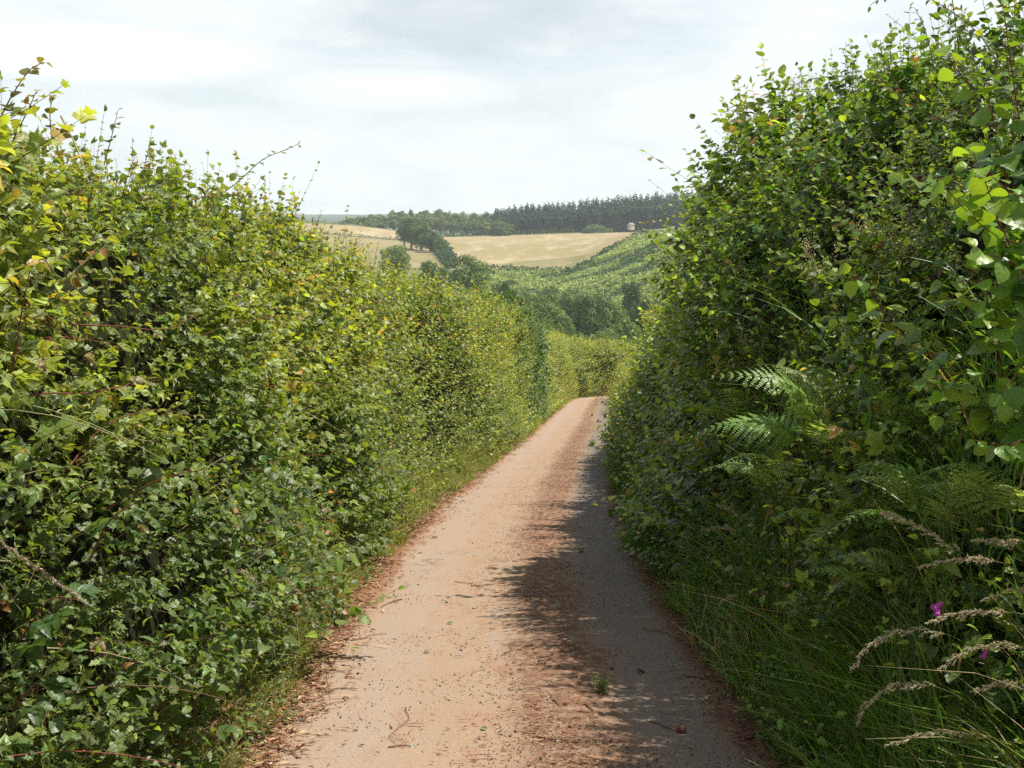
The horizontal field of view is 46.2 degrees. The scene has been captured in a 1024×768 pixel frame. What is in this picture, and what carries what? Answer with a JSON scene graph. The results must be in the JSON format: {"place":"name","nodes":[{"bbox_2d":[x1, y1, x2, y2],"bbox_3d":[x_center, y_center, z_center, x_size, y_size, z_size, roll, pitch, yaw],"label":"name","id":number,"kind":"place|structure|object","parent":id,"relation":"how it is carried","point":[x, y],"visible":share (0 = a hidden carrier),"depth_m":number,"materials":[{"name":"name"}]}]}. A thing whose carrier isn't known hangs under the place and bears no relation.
{"place":"outdoors","nodes":[
{"label":"outdoors","id":0,"kind":"place"},
{"bbox_2d":[230,221,399,238],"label":"field","id":1,"kind":"structure","parent":0,"point":[373,232],"depth_m":540.05,"materials":[{"name":"beige plant"}]},
{"bbox_2d":[237,232,451,270],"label":"field","id":2,"kind":"structure","parent":0,"point":[418,256],"depth_m":444.84,"materials":[{"name":"beige plant"}]},
{"bbox_2d":[302,229,401,240],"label":"field hedge","id":3,"kind":"object","parent":2,"relation":"on","point":[356,234],"visible":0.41,"depth_m":506.04,"materials":[{"name":"green plant"}]},
{"bbox_2d":[395,225,406,245],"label":"tree","id":4,"kind":"object","parent":2,"relation":"on","point":[400,236],"visible":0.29,"depth_m":455.17,"materials":[{"name":"green plant"}]},
{"bbox_2d":[398,217,421,248],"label":"tree","id":5,"kind":"object","parent":2,"relation":"on","point":[404,230],"visible":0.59,"depth_m":449.91,"materials":[{"name":"green plant"}]},
{"bbox_2d":[408,220,432,249],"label":"tree","id":6,"kind":"object","parent":2,"relation":"on","point":[418,229],"visible":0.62,"depth_m":444.96,"materials":[{"name":"green plant"}]},
{"bbox_2d":[418,228,439,251],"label":"tree","id":7,"kind":"object","parent":2,"relation":"on","point":[427,239],"visible":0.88,"depth_m":434.89,"materials":[{"name":"green plant"}]},
{"bbox_2d":[432,237,446,253],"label":"tree","id":8,"kind":"object","parent":2,"relation":"on","point":[441,243],"visible":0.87,"depth_m":421.22,"materials":[{"name":"green plant"}]},
{"bbox_2d":[433,248,454,268],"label":"field hedge","id":9,"kind":"object","parent":2,"relation":"on","point":[440,255],"visible":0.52,"depth_m":371.79,"materials":[{"name":"green plant"}]},
{"bbox_2d":[233,213,492,232],"bbox_3d":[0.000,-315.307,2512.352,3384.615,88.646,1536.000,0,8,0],"label":"hills","id":10,"kind":"structure","parent":0,"point":[331,218],"depth_m":2619.67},
{"bbox_2d":[67,220,906,767],"bbox_3d":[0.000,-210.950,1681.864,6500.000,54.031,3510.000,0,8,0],"label":"ground","id":11,"kind":"structure","parent":0,"point":[513,404],"depth_m":330.75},
{"bbox_2d":[0,57,431,767],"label":"hedge","id":12,"kind":"object","parent":11,"relation":"on","point":[186,417],"visible":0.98,"depth_m":5.24,"materials":[{"name":"green plant"}]},
{"bbox_2d":[0,540,88,605],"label":"flowering grass","id":13,"kind":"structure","parent":12,"relation":"on","point":[20,557],"depth_m":3.58,"materials":[{"name":"beige plant"}]},
{"bbox_2d":[385,220,399,229],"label":"tree","id":14,"kind":"object","parent":11,"relation":"on","point":[393,224],"visible":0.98,"depth_m":601.86,"materials":[{"name":"green plant"}]},
{"bbox_2d":[378,244,411,280],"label":"tree","id":15,"kind":"object","parent":11,"relation":"on","point":[398,254],"visible":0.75,"depth_m":296.58,"materials":[{"name":"green plant"}]},
{"bbox_2d":[255,205,545,514],"bbox_3d":[-0.999,-0.098,22.210,2.971,6.092,19.602,1,8,5],"label":"hedge","id":16,"kind":"object","parent":11,"relation":"on","point":[454,361],"visible":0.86,"depth_m":18.12,"materials":[{"name":"green plant"}]},
{"bbox_2d":[416,260,438,287],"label":"tree","id":17,"kind":"object","parent":11,"relation":"on","point":[431,266],"visible":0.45,"depth_m":272.65,"materials":[{"name":"green plant"}]},
{"bbox_2d":[433,215,448,231],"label":"tree","id":18,"kind":"object","parent":11,"relation":"on","point":[439,223],"visible":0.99,"depth_m":606.98,"materials":[{"name":"green plant"}]},
{"bbox_2d":[432,266,449,295],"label":"tree","id":19,"kind":"object","parent":11,"relation":"on","point":[443,270],"visible":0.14,"depth_m":259.99,"materials":[{"name":"green plant"}]},
{"bbox_2d":[447,221,458,234],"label":"tree","id":20,"kind":"object","parent":11,"relation":"on","point":[452,225],"visible":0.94,"depth_m":605.20,"materials":[{"name":"green plant"}]},
{"bbox_2d":[457,221,476,234],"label":"tree","id":21,"kind":"object","parent":11,"relation":"on","point":[465,226],"visible":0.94,"depth_m":604.48,"materials":[{"name":"green plant"}]},
{"bbox_2d":[444,254,491,298],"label":"tree","id":22,"kind":"object","parent":11,"relation":"on","point":[477,268],"visible":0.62,"depth_m":251.96,"materials":[{"name":"green plant"}]},
{"bbox_2d":[470,221,483,234],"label":"tree","id":23,"kind":"object","parent":11,"relation":"on","point":[478,228],"visible":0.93,"depth_m":605.13,"materials":[{"name":"green plant"}]},
{"bbox_2d":[479,220,491,234],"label":"tree","id":24,"kind":"object","parent":11,"relation":"on","point":[486,227],"visible":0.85,"depth_m":605.52,"materials":[{"name":"green plant"}]},
{"bbox_2d":[491,280,521,305],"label":"tree","id":25,"kind":"object","parent":11,"relation":"on","point":[505,286],"visible":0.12,"depth_m":214.06,"materials":[{"name":"green plant"}]},
{"bbox_2d":[463,286,556,426],"bbox_3d":[-0.073,-0.406,34.341,2.642,4.797,6.301,1,8,6],"label":"ivy bush","id":26,"kind":"object","parent":11,"relation":"on","point":[542,353],"visible":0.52,"depth_m":33.94,"materials":[{"name":"green plant"}]},
{"bbox_2d":[0,242,1023,767],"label":"verge grass","id":27,"kind":"structure","parent":11,"relation":"on","point":[866,684],"depth_m":5.08,"materials":[{"name":"green plant"}]},
{"bbox_2d":[710,323,760,374],"bbox_3d":[1.326,-0.211,6.968,0.320,0.342,0.212,3,8,23],"label":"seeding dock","id":28,"kind":"object","parent":27,"relation":"on","point":[740,366],"visible":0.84,"depth_m":7.00,"materials":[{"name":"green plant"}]},
{"bbox_2d":[701,526,769,598],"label":"flowering grass","id":29,"kind":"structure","parent":27,"relation":"on","point":[719,527],"depth_m":6.87,"materials":[{"name":"plant"}]},
{"bbox_2d":[716,503,757,572],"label":"flowering grass","id":30,"kind":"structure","parent":27,"relation":"on","point":[728,508],"depth_m":6.96,"materials":[{"name":"green plant"}]},
{"bbox_2d":[695,453,810,493],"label":"fern","id":31,"kind":"object","parent":27,"relation":"on","point":[765,474],"visible":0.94,"depth_m":5.85,"materials":[{"name":"green plant"}]},
{"bbox_2d":[690,364,863,458],"bbox_3d":[1.259,0.142,5.500,0.939,0.459,0.640,6,10,40],"label":"fern","id":32,"kind":"object","parent":27,"relation":"on","point":[775,426],"visible":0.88,"depth_m":5.56,"materials":[{"name":"green plant"}]},
{"bbox_2d":[763,472,891,561],"bbox_3d":[1.334,0.541,5.020,0.503,0.334,0.493,3,8,18],"label":"fern","id":33,"kind":"object","parent":27,"relation":"on","point":[830,518],"visible":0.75,"depth_m":4.99,"materials":[{"name":"green plant"}]},
{"bbox_2d":[783,360,902,429],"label":"fern","id":34,"kind":"object","parent":27,"relation":"on","point":[821,373],"visible":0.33,"depth_m":5.83,"materials":[{"name":"green plant"}]},
{"bbox_2d":[795,545,938,608],"bbox_3d":[1.304,0.709,4.406,0.509,0.238,0.319,3,8,25],"label":"fern","id":35,"kind":"object","parent":27,"relation":"on","point":[852,576],"visible":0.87,"depth_m":4.43,"materials":[{"name":"green plant"}]},
{"bbox_2d":[827,364,944,490],"bbox_3d":[1.525,0.189,4.894,0.445,0.455,0.770,1,8,9],"label":"fern","id":36,"kind":"object","parent":27,"relation":"on","point":[891,412],"visible":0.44,"depth_m":4.99,"materials":[{"name":"green plant"}]},
{"bbox_2d":[828,459,990,539],"bbox_3d":[1.340,0.378,4.115,0.562,0.357,0.464,3,8,21],"label":"fern","id":37,"kind":"object","parent":27,"relation":"on","point":[931,503],"visible":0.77,"depth_m":4.17,"materials":[{"name":"green plant"}]},
{"bbox_2d":[856,679,1014,747],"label":"flowering grass","id":38,"kind":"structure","parent":27,"relation":"on","point":[871,701],"depth_m":3.50,"materials":[{"name":"beige plant"}]},
{"bbox_2d":[849,625,1023,711],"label":"flowering grass","id":39,"kind":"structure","parent":27,"relation":"on","point":[886,637],"depth_m":3.53,"materials":[{"name":"beige plant"}]},
{"bbox_2d":[879,510,1023,650],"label":"flowering grass","id":40,"kind":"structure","parent":27,"relation":"on","point":[911,523],"depth_m":3.59,"materials":[{"name":"plant"}]},
{"bbox_2d":[884,728,1023,763],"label":"flowering grass","id":41,"kind":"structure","parent":27,"relation":"on","point":[936,731],"depth_m":3.46,"materials":[{"name":"beige plant"}]},
{"bbox_2d":[931,578,979,760],"bbox_3d":[1.330,0.855,3.604,0.113,0.569,0.168,7,10,42],"label":"foxglove","id":42,"kind":"object","parent":27,"relation":"on","point":[952,708],"visible":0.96,"depth_m":3.58,"materials":[{"name":"green plant"}]},
{"bbox_2d":[918,553,1023,579],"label":"flowering grass","id":43,"kind":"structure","parent":27,"relation":"on","point":[964,559],"depth_m":3.50,"materials":[{"name":"beige plant"}]},
{"bbox_2d":[924,607,1023,624],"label":"flowering grass","id":44,"kind":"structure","parent":27,"relation":"on","point":[992,612],"depth_m":3.41,"materials":[{"name":"beige plant"}]},
{"bbox_2d":[937,640,1021,672],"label":"flowering grass","id":45,"kind":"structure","parent":27,"relation":"on","point":[1004,644],"depth_m":3.38,"materials":[{"name":"beige plant"}]},
{"bbox_2d":[970,679,1023,693],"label":"flowering grass","id":46,"kind":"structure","parent":27,"relation":"on","point":[989,686],"depth_m":3.44,"materials":[{"name":"beige plant"}]},
{"bbox_2d":[971,538,1023,550],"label":"flowering grass","id":47,"kind":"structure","parent":27,"relation":"on","point":[1006,542],"depth_m":3.59,"materials":[{"name":"beige plant"}]},
{"bbox_2d":[979,584,1023,602],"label":"flowering grass","id":48,"kind":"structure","parent":27,"relation":"on","point":[1021,590],"depth_m":3.61,"materials":[{"name":"beige plant"}]},
{"bbox_2d":[980,640,1023,767],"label":"foxglove","id":49,"kind":"object","parent":27,"relation":"on","point":[992,697],"visible":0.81,"depth_m":3.54,"materials":[{"name":"green plant"}]},
{"bbox_2d":[509,219,519,234],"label":"conifer","id":50,"kind":"object","parent":11,"relation":"on","point":[512,222],"visible":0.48,"depth_m":610.61,"materials":[{"name":"green plant"}]},
{"bbox_2d":[511,292,534,306],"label":"tree","id":51,"kind":"object","parent":11,"relation":"on","point":[526,295],"visible":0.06,"depth_m":204.13,"materials":[{"name":"green plant"}]},
{"bbox_2d":[521,218,533,233],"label":"conifer","id":52,"kind":"object","parent":11,"relation":"on","point":[528,224],"visible":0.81,"depth_m":611.94,"materials":[{"name":"green plant"}]},
{"bbox_2d":[528,217,541,233],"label":"conifer","id":53,"kind":"object","parent":11,"relation":"on","point":[536,223],"visible":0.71,"depth_m":610.63,"materials":[{"name":"green plant"}]},
{"bbox_2d":[538,216,549,232],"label":"conifer","id":54,"kind":"object","parent":11,"relation":"on","point":[547,224],"visible":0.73,"depth_m":612.09,"materials":[{"name":"green plant"}]},
{"bbox_2d":[525,292,568,326],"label":"tree","id":55,"kind":"object","parent":11,"relation":"on","point":[552,311],"visible":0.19,"depth_m":189.06,"materials":[{"name":"green plant"}]},
{"bbox_2d":[537,285,560,307],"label":"tree","id":56,"kind":"object","parent":11,"relation":"on","point":[553,289],"visible":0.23,"depth_m":238.92,"materials":[{"name":"green plant"}]},
{"bbox_2d":[551,217,565,232],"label":"conifer","id":57,"kind":"object","parent":11,"relation":"on","point":[558,223],"visible":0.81,"depth_m":611.99,"materials":[{"name":"green plant"}]},
{"bbox_2d":[546,313,577,338],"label":"tree","id":58,"kind":"object","parent":11,"relation":"on","point":[561,323],"visible":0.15,"depth_m":160.11,"materials":[{"name":"green plant"}]},
{"bbox_2d":[563,213,574,232],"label":"conifer","id":59,"kind":"object","parent":11,"relation":"on","point":[570,222],"visible":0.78,"depth_m":612.69,"materials":[{"name":"green plant"}]},
{"bbox_2d":[490,228,649,273],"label":"field hedge","id":60,"kind":"object","parent":11,"relation":"on","point":[601,253],"visible":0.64,"depth_m":353.76,"materials":[{"name":"green plant"}]},
{"bbox_2d":[553,287,594,328],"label":"tree","id":61,"kind":"object","parent":11,"relation":"on","point":[567,299],"visible":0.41,"depth_m":223.68,"materials":[{"name":"green plant"}]},
{"bbox_2d":[574,213,581,231],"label":"conifer","id":62,"kind":"object","parent":11,"relation":"on","point":[578,218],"visible":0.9,"depth_m":612.93,"materials":[{"name":"green plant"}]},
{"bbox_2d":[571,332,591,342],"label":"tree","id":63,"kind":"object","parent":11,"relation":"on","point":[578,334],"visible":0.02,"depth_m":139.98,"materials":[{"name":"green plant"}]},
{"bbox_2d":[524,309,640,412],"bbox_3d":[5.336,-1.082,54.696,11.582,7.236,36.966,4,9,31],"label":"hedge","id":64,"kind":"object","parent":11,"relation":"on","point":[580,367],"visible":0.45,"depth_m":58.56,"materials":[{"name":"green plant"}]},
{"bbox_2d":[577,211,590,231],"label":"conifer","id":65,"kind":"object","parent":11,"relation":"on","point":[584,222],"visible":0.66,"depth_m":610.75,"materials":[{"name":"green plant"}]},
{"bbox_2d":[483,226,689,314],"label":"bracken undergrowth","id":66,"kind":"object","parent":11,"relation":"on","point":[538,278],"visible":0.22,"depth_m":320.49,"materials":[{"name":"green plant"}]},
{"bbox_2d":[568,295,614,338],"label":"tree","id":67,"kind":"object","parent":11,"relation":"on","point":[588,323],"visible":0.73,"depth_m":178.58,"materials":[{"name":"green plant"}]},
{"bbox_2d":[590,212,602,225],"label":"conifer","id":68,"kind":"object","parent":11,"relation":"on","point":[595,219],"visible":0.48,"depth_m":611.77,"materials":[{"name":"green plant"}]},
{"bbox_2d":[581,224,612,233],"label":"tree","id":69,"kind":"object","parent":11,"relation":"on","point":[592,228],"visible":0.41,"depth_m":576.93,"materials":[{"name":"green plant"}]},
{"bbox_2d":[594,291,612,317],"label":"tree","id":70,"kind":"object","parent":11,"relation":"on","point":[599,298],"visible":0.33,"depth_m":231.03,"materials":[{"name":"green plant"}]},
{"bbox_2d":[590,327,617,349],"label":"tree","id":71,"kind":"object","parent":11,"relation":"on","point":[609,332],"visible":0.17,"depth_m":149.89,"materials":[{"name":"green plant"}]},
{"bbox_2d":[601,209,610,226],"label":"conifer","id":72,"kind":"object","parent":11,"relation":"on","point":[605,224],"visible":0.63,"depth_m":613.02,"materials":[{"name":"green plant"}]},
{"bbox_2d":[605,211,620,231],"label":"conifer","id":73,"kind":"object","parent":11,"relation":"on","point":[613,221],"visible":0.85,"depth_m":610.19,"materials":[{"name":"green plant"}]},
{"bbox_2d":[601,300,628,330],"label":"tree","id":74,"kind":"object","parent":11,"relation":"on","point":[613,318],"visible":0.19,"depth_m":183.98,"materials":[{"name":"green plant"}]},
{"bbox_2d":[599,347,642,432],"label":"hedge","id":75,"kind":"object","parent":11,"relation":"on","point":[618,377],"visible":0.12,"depth_m":40.18,"materials":[{"name":"green plant"}]},
{"bbox_2d":[618,210,627,231],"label":"conifer","id":76,"kind":"object","parent":11,"relation":"on","point":[621,224],"visible":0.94,"depth_m":610.70,"materials":[{"name":"green plant"}]},
{"bbox_2d":[610,314,642,352],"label":"tree","id":77,"kind":"object","parent":11,"relation":"on","point":[621,328],"visible":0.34,"depth_m":164.44,"materials":[{"name":"green plant"}]},
{"bbox_2d":[622,208,635,231],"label":"conifer","id":78,"kind":"object","parent":11,"relation":"on","point":[628,216],"visible":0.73,"depth_m":611.20,"materials":[{"name":"green plant"}]},
{"bbox_2d":[621,281,645,317],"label":"tree","id":79,"kind":"object","parent":11,"relation":"on","point":[630,300],"visible":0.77,"depth_m":233.49,"materials":[{"name":"green plant"}]},
{"bbox_2d":[629,208,639,231],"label":"conifer","id":80,"kind":"object","parent":11,"relation":"on","point":[634,214],"visible":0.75,"depth_m":612.05,"materials":[{"name":"green plant"}]},
{"bbox_2d":[635,207,641,230],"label":"conifer","id":81,"kind":"object","parent":11,"relation":"on","point":[639,210],"visible":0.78,"depth_m":612.77,"materials":[{"name":"green plant"}]},
{"bbox_2d":[639,205,652,229],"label":"conifer","id":82,"kind":"object","parent":11,"relation":"on","point":[645,214],"visible":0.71,"depth_m":611.25,"materials":[{"name":"green plant"}]},
{"bbox_2d":[627,297,665,344],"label":"tree","id":83,"kind":"object","parent":11,"relation":"on","point":[635,311],"visible":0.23,"depth_m":189.81,"materials":[{"name":"green plant"}]},
{"bbox_2d":[651,206,659,228],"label":"conifer","id":84,"kind":"object","parent":11,"relation":"on","point":[655,216],"visible":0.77,"depth_m":614.32,"materials":[{"name":"green plant"}]},
{"bbox_2d":[659,206,671,228],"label":"conifer","id":85,"kind":"object","parent":11,"relation":"on","point":[661,223],"visible":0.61,"depth_m":610.98,"materials":[{"name":"green plant"}]},
{"bbox_2d":[667,204,676,226],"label":"conifer","id":86,"kind":"object","parent":11,"relation":"on","point":[671,213],"visible":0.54,"depth_m":611.21,"materials":[{"name":"green plant"}]},
{"bbox_2d":[674,205,687,227],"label":"conifer","id":87,"kind":"object","parent":11,"relation":"on","point":[679,219],"visible":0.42,"depth_m":611.29,"materials":[{"name":"green plant"}]},
{"bbox_2d":[579,0,1023,767],"bbox_3d":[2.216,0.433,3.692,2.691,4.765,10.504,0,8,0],"label":"hedge","id":88,"kind":"object","parent":11,"relation":"on","point":[958,186],"visible":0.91,"depth_m":5.14,"materials":[{"name":"green plant"}]},
{"bbox_2d":[655,388,754,431],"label":"fern","id":89,"kind":"object","parent":88,"relation":"on","point":[728,408],"visible":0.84,"depth_m":7.40,"materials":[{"name":"green plant"}]},
{"bbox_2d":[792,228,840,307],"bbox_3d":[1.519,-0.581,5.959,0.287,0.408,0.282,-5,9,-35],"label":"seeding dock","id":90,"kind":"object","parent":88,"relation":"on","point":[822,291],"visible":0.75,"depth_m":5.95,"materials":[{"name":"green plant"}]},
{"bbox_2d":[851,208,883,262],"bbox_3d":[1.559,-0.639,5.243,0.145,0.258,0.184,0,8,0],"label":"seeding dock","id":91,"kind":"object","parent":88,"relation":"on","point":[863,242],"visible":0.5,"depth_m":5.24,"materials":[{"name":"green plant"}]},
{"bbox_2d":[881,206,941,283],"bbox_3d":[1.588,-0.558,4.824,0.217,0.322,0.238,0,8,0],"label":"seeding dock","id":92,"kind":"object","parent":88,"relation":"on","point":[908,269],"visible":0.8,"depth_m":4.82,"materials":[{"name":"green plant"}]},
{"bbox_2d":[900,462,1023,523],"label":"fern","id":93,"kind":"object","parent":88,"relation":"on","point":[998,503],"visible":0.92,"depth_m":3.79,"materials":[{"name":"green plant"}]},
{"bbox_2d":[168,396,838,767],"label":"lane","id":94,"kind":"structure","parent":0,"point":[646,692],"depth_m":7.09,"materials":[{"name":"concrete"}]},
{"bbox_2d":[285,577,329,698],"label":"flowering grass","id":95,"kind":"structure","parent":94,"relation":"on","point":[305,600],"depth_m":5.58,"materials":[{"name":"beige plant"}]},
{"bbox_2d":[199,421,815,767],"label":"litter","id":96,"kind":"object","parent":94,"relation":"on","point":[277,735],"visible":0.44,"depth_m":6.69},
{"bbox_2d":[255,743,302,757],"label":"fallen twig","id":97,"kind":"object","parent":96,"relation":"on","point":[292,751],"visible":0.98,"depth_m":5.27,"materials":[{"name":"brown wood"}]},
{"bbox_2d":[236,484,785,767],"bbox_3d":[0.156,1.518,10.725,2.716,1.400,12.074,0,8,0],"label":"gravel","id":98,"kind":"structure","parent":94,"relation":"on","point":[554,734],"depth_m":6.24,"materials":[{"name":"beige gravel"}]},
{"bbox_2d":[536,735,599,745],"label":"fallen twig","id":99,"kind":"object","parent":94,"relation":"on","point":[543,737],"visible":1,"depth_m":5.40,"materials":[{"name":"brown wood"}]},
{"bbox_2d":[591,664,612,693],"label":"weed","id":100,"kind":"object","parent":94,"relation":"on","point":[603,687],"visible":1,"depth_m":6.23,"materials":[{"name":"green plant"}]},
{"bbox_2d":[676,725,685,733],"bbox_3d":[0.783,1.601,5.559,0.044,0.042,0.042,7,10,41],"label":"stone","id":101,"kind":"object","parent":94,"relation":"on","point":[681,729],"visible":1,"depth_m":5.55,"materials":[{"name":"brown stone"}]},
{"bbox_2d":[0,0,1023,214],"label":"sky","id":102,"kind":"structure","parent":0,"point":[457,106],"materials":[{"name":"white"}]},
{"bbox_2d":[443,233,643,270],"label":"field","id":103,"kind":"structure","parent":0,"point":[490,250],"depth_m":472.64,"materials":[{"name":"beige plant"}]},
{"bbox_2d":[435,235,461,268],"bbox_3d":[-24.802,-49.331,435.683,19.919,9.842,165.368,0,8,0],"label":"tree","id":104,"kind":"object","parent":103,"relation":"on","point":[449,251],"visible":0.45,"depth_m":372.95,"materials":[{"name":"green plant"}]},
{"bbox_2d":[490,221,514,235],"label":"tree","id":105,"kind":"object","parent":103,"relation":"on","point":[498,227],"visible":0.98,"depth_m":578.00,"materials":[{"name":"green plant"}]},
{"bbox_2d":[439,227,574,236],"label":"field hedge","id":106,"kind":"object","parent":103,"relation":"on","point":[490,231],"visible":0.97,"depth_m":582.22,"materials":[{"name":"green plant"}]},
{"bbox_2d":[495,252,598,269],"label":"field stubble","id":107,"kind":"object","parent":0,"point":[565,261],"visible":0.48,"depth_m":392.48,"materials":[{"name":"beige plant"}]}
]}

